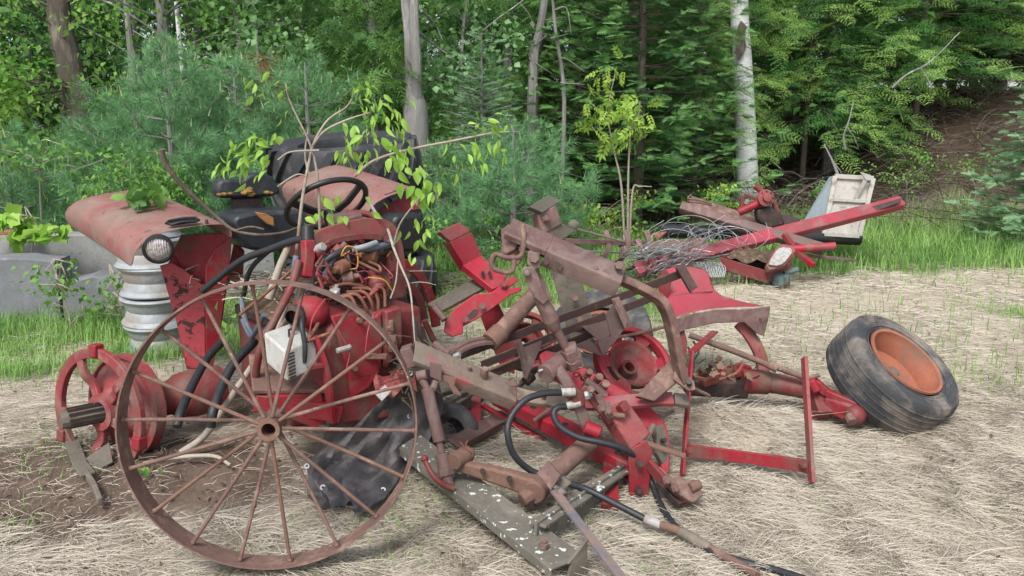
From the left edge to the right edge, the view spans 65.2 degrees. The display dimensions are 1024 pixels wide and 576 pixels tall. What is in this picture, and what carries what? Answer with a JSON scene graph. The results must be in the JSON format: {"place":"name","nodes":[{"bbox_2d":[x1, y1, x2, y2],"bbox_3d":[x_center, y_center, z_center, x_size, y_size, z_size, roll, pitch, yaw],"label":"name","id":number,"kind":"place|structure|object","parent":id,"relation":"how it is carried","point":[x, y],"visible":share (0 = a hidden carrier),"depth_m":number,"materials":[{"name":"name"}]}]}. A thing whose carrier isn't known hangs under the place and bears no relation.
{"place":"outdoors","nodes":[
{"label":"outdoors","id":0,"kind":"place"},
{"bbox_2d":[0,90,1023,575],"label":"ground","id":1,"kind":"structure","parent":0,"point":[188,502],"depth_m":4.17,"materials":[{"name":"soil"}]},
{"bbox_2d":[0,253,71,323],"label":"concrete block","id":2,"kind":"object","parent":1,"relation":"on","point":[11,294],"depth_m":6.53,"materials":[{"name":"grey concrete"}]},
{"bbox_2d":[0,202,72,252],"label":"maple sapling","id":3,"kind":"object","parent":1,"relation":"on","point":[31,230],"visible":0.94,"depth_m":6.71,"materials":[{"name":"green plant"}]},
{"bbox_2d":[0,114,97,229],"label":"pine tree","id":4,"kind":"object","parent":1,"relation":"on","point":[7,189],"visible":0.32,"depth_m":8.16,"materials":[{"name":"green plant"}]},
{"bbox_2d":[11,253,95,332],"bbox_3d":[-3.457,0.055,6.169,0.610,0.666,0.521,0,11,0],"label":"weed plant","id":5,"kind":"object","parent":1,"relation":"on","point":[61,285],"visible":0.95,"depth_m":6.12,"materials":[{"name":"green plant"}]},
{"bbox_2d":[0,231,119,277],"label":"concrete wall","id":6,"kind":"structure","parent":1,"relation":"on","point":[94,257],"depth_m":7.16,"materials":[{"name":"grey concrete"}]},
{"bbox_2d":[0,118,123,223],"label":"maple sapling","id":7,"kind":"object","parent":1,"relation":"on","point":[15,163],"visible":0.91,"depth_m":7.61,"materials":[{"name":"green plant"}]},
{"bbox_2d":[0,0,147,183],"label":"forest tree","id":8,"kind":"object","parent":1,"relation":"on","point":[31,114],"visible":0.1,"depth_m":18.11,"materials":[{"name":"green plant"}]},
{"bbox_2d":[0,0,163,184],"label":"maple tree","id":9,"kind":"object","parent":1,"relation":"on","point":[67,61],"visible":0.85,"depth_m":10.00,"materials":[{"name":"green plant"}]},
{"bbox_2d":[0,0,169,182],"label":"forest tree","id":10,"kind":"object","parent":1,"relation":"on","point":[84,63],"visible":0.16,"depth_m":15.72,"materials":[{"name":"green plant"}]},
{"bbox_2d":[1,108,180,228],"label":"pine tree","id":11,"kind":"object","parent":1,"relation":"on","point":[34,196],"visible":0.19,"depth_m":8.46,"materials":[{"name":"green plant"}]},
{"bbox_2d":[0,0,188,167],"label":"forest tree","id":12,"kind":"object","parent":1,"relation":"on","point":[92,39],"visible":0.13,"depth_m":16.49,"materials":[{"name":"green plant"}]},
{"bbox_2d":[63,269,126,321],"bbox_3d":[-3.491,0.066,6.781,0.490,0.411,0.311,-2,12,-12],"label":"concrete block","id":13,"kind":"object","parent":1,"relation":"on","point":[93,286],"depth_m":6.63,"materials":[{"name":"grey concrete"}]},
{"bbox_2d":[84,264,124,328],"bbox_3d":[-3.183,0.077,6.362,0.446,0.542,0.448,9,14,38],"label":"weed plant","id":14,"kind":"object","parent":1,"relation":"on","point":[113,304],"visible":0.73,"depth_m":6.29,"materials":[{"name":"green plant"}]},
{"bbox_2d":[40,70,217,202],"bbox_3d":[-4.804,-1.574,10.134,2.386,2.411,2.337,0,11,0],"label":"pine tree","id":15,"kind":"object","parent":1,"relation":"on","point":[96,117],"visible":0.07,"depth_m":9.89,"materials":[{"name":"green plant"}]},
{"bbox_2d":[50,136,216,209],"bbox_3d":[-3.469,-0.664,7.526,1.390,1.512,1.234,4,12,21],"label":"leafy bush","id":16,"kind":"object","parent":1,"relation":"on","point":[171,194],"visible":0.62,"depth_m":7.42,"materials":[{"name":"green plant"}]},
{"bbox_2d":[0,0,289,175],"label":"forest tree","id":17,"kind":"object","parent":1,"relation":"on","point":[25,56],"visible":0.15,"depth_m":15.19,"materials":[{"name":"green plant"}]},
{"bbox_2d":[123,326,180,354],"bbox_3d":[-2.538,0.331,5.792,0.488,0.225,0.492,0,11,0],"label":"truck wheel","id":18,"kind":"object","parent":1,"relation":"on","point":[138,336],"visible":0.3,"depth_m":5.61,"materials":[{"name":"silver metal"}]},
{"bbox_2d":[119,296,176,329],"bbox_3d":[-2.547,0.136,5.763,0.506,0.230,0.509,3,12,15],"label":"truck wheel","id":19,"kind":"object","parent":18,"relation":"on","point":[146,314],"visible":0.51,"depth_m":5.56,"materials":[{"name":"silver metal"}]},
{"bbox_2d":[117,269,168,299],"bbox_3d":[-2.559,-0.066,5.739,0.486,0.217,0.486,7,13,30],"label":"truck wheel","id":20,"kind":"object","parent":19,"relation":"on","point":[142,285],"visible":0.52,"depth_m":5.54,"materials":[{"name":"silver metal"}]},
{"bbox_2d":[34,27,270,233],"bbox_3d":[-3.480,-1.330,8.333,2.653,2.699,2.776,0,11,0],"label":"pine tree","id":21,"kind":"object","parent":1,"relation":"on","point":[168,103],"visible":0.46,"depth_m":7.93,"materials":[{"name":"green plant"}]},
{"bbox_2d":[26,0,303,140],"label":"grey tree","id":22,"kind":"object","parent":1,"relation":"on","point":[163,13],"visible":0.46,"depth_m":11.25,"materials":[{"name":"green plant"}]},
{"bbox_2d":[79,0,301,178],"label":"forest tree","id":23,"kind":"object","parent":1,"relation":"on","point":[199,34],"visible":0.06,"depth_m":18.46,"materials":[{"name":"green plant"}]},
{"bbox_2d":[139,48,324,256],"bbox_3d":[-3.144,-1.421,9.099,2.663,2.618,2.434,0,11,0],"label":"pine tree","id":24,"kind":"object","parent":1,"relation":"on","point":[240,84],"visible":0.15,"depth_m":8.73,"materials":[{"name":"green plant"}]},
{"bbox_2d":[178,287,300,451],"bbox_3d":[-1.243,0.384,3.659,0.603,0.788,0.107,0,11,0],"label":"wooden pole","id":25,"kind":"object","parent":1,"relation":"on","point":[201,438],"visible":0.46,"depth_m":3.69,"materials":[{"name":"beige wood"}]},
{"bbox_2d":[109,0,376,171],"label":"forest tree","id":26,"kind":"object","parent":1,"relation":"on","point":[232,19],"visible":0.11,"depth_m":14.60,"materials":[{"name":"green plant"}]},
{"bbox_2d":[55,160,440,504],"bbox_3d":[-1.367,0.065,4.364,2.074,1.402,2.302,-8,14,-36],"label":"tractor","id":27,"kind":"object","parent":1,"relation":"on","point":[354,260],"visible":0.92,"depth_m":3.80,"materials":[{"name":"paint"}]},
{"bbox_2d":[110,183,167,210],"bbox_3d":[-1.950,-0.480,4.246,0.326,0.163,0.277,10,15,40],"label":"leaf clump","id":28,"kind":"object","parent":27,"relation":"on","point":[142,197],"visible":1,"depth_m":4.20,"materials":[{"name":"green plant"}]},
{"bbox_2d":[158,148,297,235],"bbox_3d":[-1.314,-0.447,3.758,0.600,0.417,0.110,-3,12,-14],"label":"dead branch","id":29,"kind":"object","parent":27,"relation":"attached to","point":[179,182],"visible":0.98,"depth_m":3.77,"materials":[{"name":"brown wood"}]},
{"bbox_2d":[244,267,310,325],"bbox_3d":[-1.085,0.026,4.160,0.506,0.268,0.563,-9,14,-37],"label":"leaf litter heap","id":30,"kind":"object","parent":27,"relation":"on","point":[267,307],"visible":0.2,"depth_m":4.01,"materials":[{"name":"brown plant"}]},
{"bbox_2d":[158,260,434,316],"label":"loose twigs","id":31,"kind":"object","parent":30,"relation":"on","point":[253,277],"visible":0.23,"depth_m":4.05,"materials":[{"name":"brown plant"}]},
{"bbox_2d":[265,324,316,382],"bbox_3d":[-0.932,0.266,3.382,0.163,0.203,0.196,7,13,32],"label":"electric box","id":32,"kind":"object","parent":27,"relation":"on","point":[276,342],"visible":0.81,"depth_m":3.33,"materials":[{"name":"white plastic"}]},
{"bbox_2d":[211,71,508,328],"bbox_3d":[-0.657,-0.242,3.719,1.291,1.482,0.428,0,11,0],"label":"fallen sapling","id":33,"kind":"object","parent":27,"relation":"on","point":[401,162],"visible":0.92,"depth_m":3.64,"materials":[{"name":"green plant"}]},
{"bbox_2d":[304,316,443,514],"bbox_3d":[-0.637,0.496,3.620,0.513,0.692,0.871,5,12,22],"label":"tarp","id":34,"kind":"object","parent":27,"relation":"hanging from","point":[370,486],"visible":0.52,"depth_m":3.58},
{"bbox_2d":[163,0,350,136],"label":"aspen tree","id":35,"kind":"object","parent":1,"relation":"on","point":[256,24],"visible":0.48,"depth_m":9.78,"materials":[{"name":"green plant"}]},
{"bbox_2d":[189,40,392,265],"bbox_3d":[-2.305,-1.420,9.024,2.456,2.644,2.590,0,11,0],"label":"pine tree","id":36,"kind":"object","parent":1,"relation":"on","point":[323,95],"visible":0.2,"depth_m":8.62,"materials":[{"name":"green plant"}]},
{"bbox_2d":[190,0,403,136],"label":"forest tree","id":37,"kind":"object","parent":1,"relation":"on","point":[305,25],"visible":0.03,"depth_m":16.97,"materials":[{"name":"green plant"}]},
{"bbox_2d":[284,249,436,306],"bbox_3d":[-1.337,-0.065,7.003,1.359,0.478,1.359,0,11,0],"label":"scrap tyre","id":38,"kind":"object","parent":1,"relation":"on","point":[430,273],"visible":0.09,"depth_m":6.77,"materials":[{"name":"rubber"}]},
{"bbox_2d":[282,209,423,258],"bbox_3d":[-1.377,-0.500,6.937,1.239,0.414,1.239,0,11,0],"label":"scrap tyre","id":39,"kind":"object","parent":38,"relation":"on","point":[419,212],"visible":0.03,"depth_m":6.80,"materials":[{"name":"rubber"}]},
{"bbox_2d":[266,131,422,211],"bbox_3d":[-1.427,-0.990,6.890,1.319,0.713,1.326,0,11,0],"label":"scrap tyre","id":40,"kind":"object","parent":39,"relation":"on","point":[287,166],"visible":0.41,"depth_m":6.47,"materials":[{"name":"rubber"}]},
{"bbox_2d":[227,0,502,164],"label":"forest tree","id":41,"kind":"object","parent":1,"relation":"on","point":[398,30],"visible":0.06,"depth_m":15.87,"materials":[{"name":"green plant"}]},
{"bbox_2d":[230,0,528,247],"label":"cedar tree","id":42,"kind":"object","parent":1,"relation":"on","point":[360,44],"visible":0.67,"depth_m":10.23,"materials":[{"name":"green plant"}]},
{"bbox_2d":[278,0,516,209],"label":"maple sapling","id":43,"kind":"object","parent":1,"relation":"on","point":[433,119],"visible":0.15,"depth_m":11.53,"materials":[{"name":"green plant"}]},
{"bbox_2d":[429,402,477,449],"bbox_3d":[-0.321,0.727,4.006,0.300,0.307,0.240,-7,14,-33],"label":"scrap tyre","id":44,"kind":"object","parent":1,"relation":"on","point":[461,417],"visible":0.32,"depth_m":4.01,"materials":[{"name":"rubber"}]},
{"bbox_2d":[388,0,540,206],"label":"aspen tree","id":45,"kind":"object","parent":1,"relation":"on","point":[436,67],"visible":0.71,"depth_m":10.88,"materials":[{"name":"green plant"}]},
{"bbox_2d":[417,134,517,253],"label":"pine tree","id":46,"kind":"object","parent":1,"relation":"on","point":[436,162],"visible":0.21,"depth_m":9.98,"materials":[{"name":"green plant"}]},
{"bbox_2d":[423,194,527,258],"bbox_3d":[-0.332,-0.619,9.081,1.350,0.835,1.236,0,11,0],"label":"leafy bush","id":47,"kind":"object","parent":1,"relation":"on","point":[439,224],"visible":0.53,"depth_m":8.77,"materials":[{"name":"green plant"}]},
{"bbox_2d":[423,26,550,242],"bbox_3d":[-0.327,-1.900,10.424,1.952,2.955,1.916,10,15,40],"label":"spruce tree","id":48,"kind":"object","parent":1,"relation":"on","point":[481,104],"visible":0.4,"depth_m":10.28,"materials":[{"name":"green plant"}]},
{"bbox_2d":[379,0,639,198],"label":"forest tree","id":49,"kind":"object","parent":1,"relation":"on","point":[509,62],"visible":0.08,"depth_m":15.18,"materials":[{"name":"green plant"}]},
{"bbox_2d":[1,280,1019,575],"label":"leaf debris","id":50,"kind":"object","parent":1,"relation":"on","point":[403,472],"visible":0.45,"depth_m":3.46,"materials":[{"name":"brown plant"}]},
{"bbox_2d":[0,247,1023,575],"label":"cut hay","id":51,"kind":"object","parent":1,"relation":"on","point":[774,541],"visible":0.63,"depth_m":3.36},
{"bbox_2d":[115,280,417,569],"bbox_3d":[-0.849,0.483,2.830,1.028,1.026,0.208,-1,11,-7],"label":"spoked wheel","id":52,"kind":"object","parent":51,"relation":"on","point":[271,424],"visible":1,"depth_m":2.82,"materials":[{"name":"metal"}]},
{"bbox_2d":[399,391,627,575],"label":"steel chassis","id":53,"kind":"object","parent":51,"relation":"on","point":[540,545],"visible":0.55,"depth_m":3.14,"materials":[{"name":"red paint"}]},
{"bbox_2d":[416,369,454,491],"bbox_3d":[-0.312,0.584,3.283,0.137,0.459,0.262,-2,12,-11],"label":"lift link","id":54,"kind":"object","parent":53,"relation":"on","point":[446,472],"visible":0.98,"depth_m":3.29,"materials":[{"name":"brown metal"}]},
{"bbox_2d":[428,222,521,373],"bbox_3d":[-0.190,0.077,4.161,0.480,0.810,0.368,0,11,0],"label":"loader bracket","id":55,"kind":"object","parent":53,"relation":"on","point":[470,261],"visible":0.91,"depth_m":4.12,"materials":[{"name":"red metal"}]},
{"bbox_2d":[448,353,603,506],"bbox_3d":[0.074,0.585,3.382,0.522,0.534,0.529,5,12,24],"label":"rockshaft","id":56,"kind":"object","parent":53,"relation":"on","point":[529,488],"visible":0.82,"depth_m":3.27,"materials":[{"name":"orange metal"}]},
{"bbox_2d":[400,341,688,410],"bbox_3d":[0.169,0.393,3.565,1.320,0.368,0.198,-2,11,-10],"label":"link","id":57,"kind":"object","parent":56,"relation":"attached to","point":[456,374],"visible":0.91,"depth_m":3.52,"materials":[{"name":"metal"}]},
{"bbox_2d":[489,218,694,391],"bbox_3d":[0.365,0.092,3.495,0.925,0.786,0.242,0,11,0],"label":"rocker arm","id":58,"kind":"object","parent":57,"relation":"attached to","point":[583,266],"visible":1,"depth_m":3.40},
{"bbox_2d":[521,267,584,371],"bbox_3d":[0.175,0.134,3.435,0.282,0.471,0.127,-2,11,-9],"label":"lift link","id":59,"kind":"object","parent":58,"relation":"hanging from","point":[570,352],"visible":0.96,"depth_m":3.42,"materials":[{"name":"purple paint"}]},
{"bbox_2d":[550,487,625,575],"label":"flat bar","id":60,"kind":"object","parent":56,"relation":"attached to","point":[607,559],"visible":1,"depth_m":2.84,"materials":[{"name":"grey metal"}]},
{"bbox_2d":[570,377,624,437],"bbox_3d":[0.364,0.520,3.420,0.239,0.262,0.128,2,11,9],"label":"hydraulic valve","id":61,"kind":"object","parent":56,"relation":"attached to","point":[592,392],"visible":0.98,"depth_m":3.41,"materials":[{"name":"red paint"}]},
{"bbox_2d":[504,388,760,575],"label":"hydraulic hose","id":62,"kind":"object","parent":61,"relation":"attached to","point":[689,536],"visible":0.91,"depth_m":3.16,"materials":[{"name":"black rubber"}]},
{"bbox_2d":[550,400,805,575],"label":"hydraulic hose","id":63,"kind":"object","parent":61,"relation":"attached to","point":[566,405],"visible":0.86,"depth_m":3.36,"materials":[{"name":"black rubber"}]},
{"bbox_2d":[526,195,596,348],"bbox_3d":[0.274,-0.070,4.394,0.485,0.886,0.203,-4,12,-20],"label":"loader bracket","id":64,"kind":"object","parent":53,"relation":"on","point":[545,216],"visible":0.62,"depth_m":4.35,"materials":[{"name":"brown metal"}]},
{"bbox_2d":[460,263,696,378],"bbox_3d":[0.353,0.175,3.914,1.219,0.551,0.218,-3,12,-13],"label":"angle iron rack","id":65,"kind":"object","parent":53,"relation":"on","point":[614,321],"visible":0.85,"depth_m":3.94,"materials":[{"name":"brown metal"}]},
{"bbox_2d":[432,288,535,357],"bbox_3d":[-0.088,0.167,3.853,0.598,0.309,0.158,-7,13,-30],"label":"hydraulic cylinder","id":66,"kind":"object","parent":65,"relation":"attached to","point":[495,337],"visible":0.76,"depth_m":3.85,"materials":[{"name":"metal"}]},
{"bbox_2d":[538,351,669,472],"bbox_3d":[0.437,0.577,3.775,0.663,0.519,0.272,6,13,29],"label":"drawbar","id":67,"kind":"object","parent":51,"relation":"on","point":[654,424],"visible":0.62,"depth_m":3.74,"materials":[{"name":"red paint"}]},
{"bbox_2d":[593,326,669,393],"bbox_3d":[0.627,0.391,4.155,0.424,0.340,0.360,0,11,0],"label":"wheel","id":68,"kind":"object","parent":51,"relation":"on","point":[629,365],"visible":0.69,"depth_m":4.21,"materials":[{"name":"red paint"}]},
{"bbox_2d":[645,459,702,507],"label":"hitch bars","id":69,"kind":"object","parent":51,"relation":"on","point":[678,491],"visible":1,"depth_m":3.30,"materials":[{"name":"red paint"}]},
{"bbox_2d":[0,126,1023,396],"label":"grass","id":70,"kind":"structure","parent":1,"relation":"on","point":[918,236],"depth_m":8.52,"materials":[{"name":"green plant"}]},
{"bbox_2d":[660,224,862,244],"bbox_3d":[2.881,-0.613,9.209,2.410,0.286,0.149,-1,11,-7],"label":"black pipe","id":71,"kind":"object","parent":70,"relation":"on","point":[819,236],"visible":0.48,"depth_m":9.08,"materials":[{"name":"rubber"}]},
{"bbox_2d":[804,172,875,237],"bbox_3d":[3.952,-1.018,9.518,0.870,0.759,0.735,0,11,0],"label":"hopper","id":72,"kind":"object","parent":71,"relation":"on","point":[839,192],"visible":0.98,"depth_m":9.23,"materials":[{"name":"beige paint"}]},
{"bbox_2d":[418,110,607,264],"bbox_3d":[-0.030,-1.067,9.132,2.426,1.917,2.164,0,11,0],"label":"pine tree","id":73,"kind":"object","parent":1,"relation":"on","point":[513,185],"visible":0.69,"depth_m":8.89,"materials":[{"name":"green plant"}]},
{"bbox_2d":[524,0,561,224],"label":"dead tree","id":74,"kind":"object","parent":1,"relation":"on","point":[534,65],"visible":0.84,"depth_m":11.75,"materials":[{"name":"grey wood"}]},
{"bbox_2d":[489,0,608,215],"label":"cedar tree","id":75,"kind":"object","parent":1,"relation":"on","point":[546,62],"visible":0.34,"depth_m":12.88,"materials":[{"name":"green plant"}]},
{"bbox_2d":[550,0,584,208],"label":"dead tree","id":76,"kind":"object","parent":1,"relation":"on","point":[563,82],"visible":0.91,"depth_m":11.40,"materials":[{"name":"grey wood"}]},
{"bbox_2d":[478,0,689,208],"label":"fir tree","id":77,"kind":"object","parent":1,"relation":"on","point":[580,54],"visible":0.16,"depth_m":13.33,"materials":[{"name":"green plant"}]},
{"bbox_2d":[492,400,685,502],"bbox_3d":[0.275,0.646,3.799,0.220,0.470,1.222,-9,15,-39],"label":"drawbar","id":78,"kind":"object","parent":1,"relation":"on","point":[631,431],"visible":0.78,"depth_m":3.46,"materials":[{"name":"red paint"}]},
{"bbox_2d":[556,289,652,373],"bbox_3d":[0.556,0.310,5.059,0.671,0.560,0.614,0,11,0],"label":"scrap tyre","id":79,"kind":"object","parent":1,"relation":"on","point":[639,318],"visible":0.13,"depth_m":4.98,"materials":[{"name":"rubber"}]},
{"bbox_2d":[564,230,651,269],"bbox_3d":[1.079,-0.367,7.993,1.204,0.440,0.375,-5,12,-22],"label":"spring tine bar","id":80,"kind":"object","parent":1,"relation":"on","point":[607,242],"visible":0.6,"depth_m":7.92,"materials":[{"name":"brown metal"}]},
{"bbox_2d":[570,184,663,246],"bbox_3d":[1.382,-0.907,10.264,1.166,0.869,0.932,-5,12,-24],"label":"leafy bush","id":81,"kind":"object","parent":1,"relation":"on","point":[609,220],"visible":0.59,"depth_m":10.18,"materials":[{"name":"green plant"}]},
{"bbox_2d":[573,45,663,256],"bbox_3d":[1.238,-1.552,9.339,1.086,2.522,0.711,4,12,18],"label":"ash sapling","id":82,"kind":"object","parent":1,"relation":"on","point":[627,105],"visible":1,"depth_m":9.30,"materials":[{"name":"green plant"}]},
{"bbox_2d":[490,0,802,201],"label":"forest tree","id":83,"kind":"object","parent":1,"relation":"on","point":[592,109],"visible":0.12,"depth_m":14.43,"materials":[{"name":"green plant"}]},
{"bbox_2d":[499,0,801,230],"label":"fir tree","id":84,"kind":"object","parent":1,"relation":"on","point":[639,163],"visible":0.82,"depth_m":11.55,"materials":[{"name":"green plant"}]},
{"bbox_2d":[621,215,769,281],"bbox_3d":[1.805,-0.347,7.837,1.498,0.709,0.706,0,11,0],"label":"wire tangle","id":85,"kind":"object","parent":1,"relation":"on","point":[665,250],"visible":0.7,"depth_m":7.78,"materials":[{"name":"grey metal"}]},
{"bbox_2d":[635,0,757,215],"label":"birch tree","id":86,"kind":"object","parent":1,"relation":"on","point":[743,54],"visible":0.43,"depth_m":12.93,"materials":[{"name":"white plant"}]},
{"bbox_2d":[600,0,816,192],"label":"hemlock tree","id":87,"kind":"object","parent":1,"relation":"on","point":[699,69],"visible":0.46,"depth_m":12.68,"materials":[{"name":"green plant"}]},
{"bbox_2d":[645,0,818,190],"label":"fir tree","id":88,"kind":"object","parent":1,"relation":"on","point":[762,72],"visible":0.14,"depth_m":15.29,"materials":[{"name":"green plant"}]},
{"bbox_2d":[680,331,815,483],"bbox_3d":[1.111,0.535,3.940,0.586,0.519,0.884,2,11,8],"label":"metal frame","id":89,"kind":"object","parent":1,"relation":"on","point":[807,466],"visible":0.94,"depth_m":3.66,"materials":[{"name":"red paint"}]},
{"bbox_2d":[737,183,783,227],"bbox_3d":[2.672,-0.870,8.551,0.503,0.488,0.229,0,11,0],"label":"wheel spindle","id":90,"kind":"object","parent":1,"relation":"on","point":[765,214],"visible":0.98,"depth_m":8.55,"materials":[{"name":"red paint"}]},
{"bbox_2d":[657,266,866,425],"bbox_3d":[1.300,0.315,4.616,0.795,0.711,1.321,-4,12,-20],"label":"front axle","id":91,"kind":"object","parent":1,"relation":"on","point":[826,401],"visible":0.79,"depth_m":4.52,"materials":[{"name":"red metal"}]},
{"bbox_2d":[630,196,905,278],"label":"steel beam","id":92,"kind":"structure","parent":1,"relation":"on","point":[842,217],"depth_m":8.40,"materials":[{"name":"red metal"}]},
{"bbox_2d":[679,201,823,255],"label":"steel beam","id":93,"kind":"structure","parent":92,"relation":"on","point":[685,208],"depth_m":8.40,"materials":[{"name":"metal"}]},
{"bbox_2d":[770,267,798,285],"bbox_3d":[2.622,-0.117,7.713,0.259,0.179,0.190,5,12,24],"label":"drum base","id":94,"kind":"object","parent":1,"relation":"on","point":[781,279],"visible":0.96,"depth_m":7.67,"materials":[{"name":"teal paint"}]},
{"bbox_2d":[720,244,795,283],"bbox_3d":[2.445,-0.264,7.813,0.621,0.374,0.558,9,15,39],"label":"lamp box","id":95,"kind":"object","parent":94,"relation":"on","point":[765,266],"visible":0.99,"depth_m":7.72,"materials":[{"name":"red paint"}]},
{"bbox_2d":[604,55,1023,236],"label":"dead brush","id":96,"kind":"object","parent":1,"relation":"on","point":[797,191],"visible":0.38,"depth_m":13.44,"materials":[{"name":"brown plant"}]},
{"bbox_2d":[655,0,991,199],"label":"hemlock tree","id":97,"kind":"object","parent":1,"relation":"on","point":[859,126],"visible":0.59,"depth_m":13.88,"materials":[{"name":"green plant"}]},
{"bbox_2d":[704,0,966,156],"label":"forest tree","id":98,"kind":"object","parent":1,"relation":"on","point":[785,120],"visible":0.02,"depth_m":17.77,"materials":[{"name":"green plant"}]},
{"bbox_2d":[721,0,990,173],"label":"forest tree","id":99,"kind":"object","parent":1,"relation":"on","point":[829,55],"visible":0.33,"depth_m":14.80,"materials":[{"name":"green plant"}]},
{"bbox_2d":[756,0,1023,140],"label":"hemlock tree","id":100,"kind":"object","parent":1,"relation":"on","point":[918,76],"visible":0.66,"depth_m":13.87,"materials":[{"name":"green plant"}]},
{"bbox_2d":[826,315,958,435],"bbox_3d":[2.085,0.475,4.399,0.707,0.594,0.697,0,11,0],"label":"wheel","id":101,"kind":"object","parent":1,"relation":"on","point":[888,375],"visible":0.99,"depth_m":4.24,"materials":[{"name":"rubber"}]},
{"bbox_2d":[861,149,953,204],"bbox_3d":[6.432,-1.720,12.671,1.646,0.960,1.172,0,11,0],"label":"leafy bush","id":102,"kind":"object","parent":1,"relation":"on","point":[909,172],"visible":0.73,"depth_m":12.59,"materials":[{"name":"green plant"}]},
{"bbox_2d":[855,0,1023,89],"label":"spruce tree","id":103,"kind":"object","parent":1,"relation":"on","point":[986,53],"visible":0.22,"depth_m":15.30,"materials":[{"name":"green plant"}]},
{"bbox_2d":[890,0,1023,89],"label":"forest tree","id":104,"kind":"object","parent":1,"relation":"on","point":[1015,18],"visible":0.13,"depth_m":15.23,"materials":[{"name":"green plant"}]},
{"bbox_2d":[898,0,1023,56],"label":"spruce tree","id":105,"kind":"object","parent":1,"relation":"on","point":[1004,8],"visible":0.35,"depth_m":14.35,"materials":[{"name":"green plant"}]},
{"bbox_2d":[944,84,1023,250],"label":"spruce tree","id":106,"kind":"object","parent":1,"relation":"on","point":[1018,221],"visible":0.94,"depth_m":10.26,"materials":[{"name":"green plant"}]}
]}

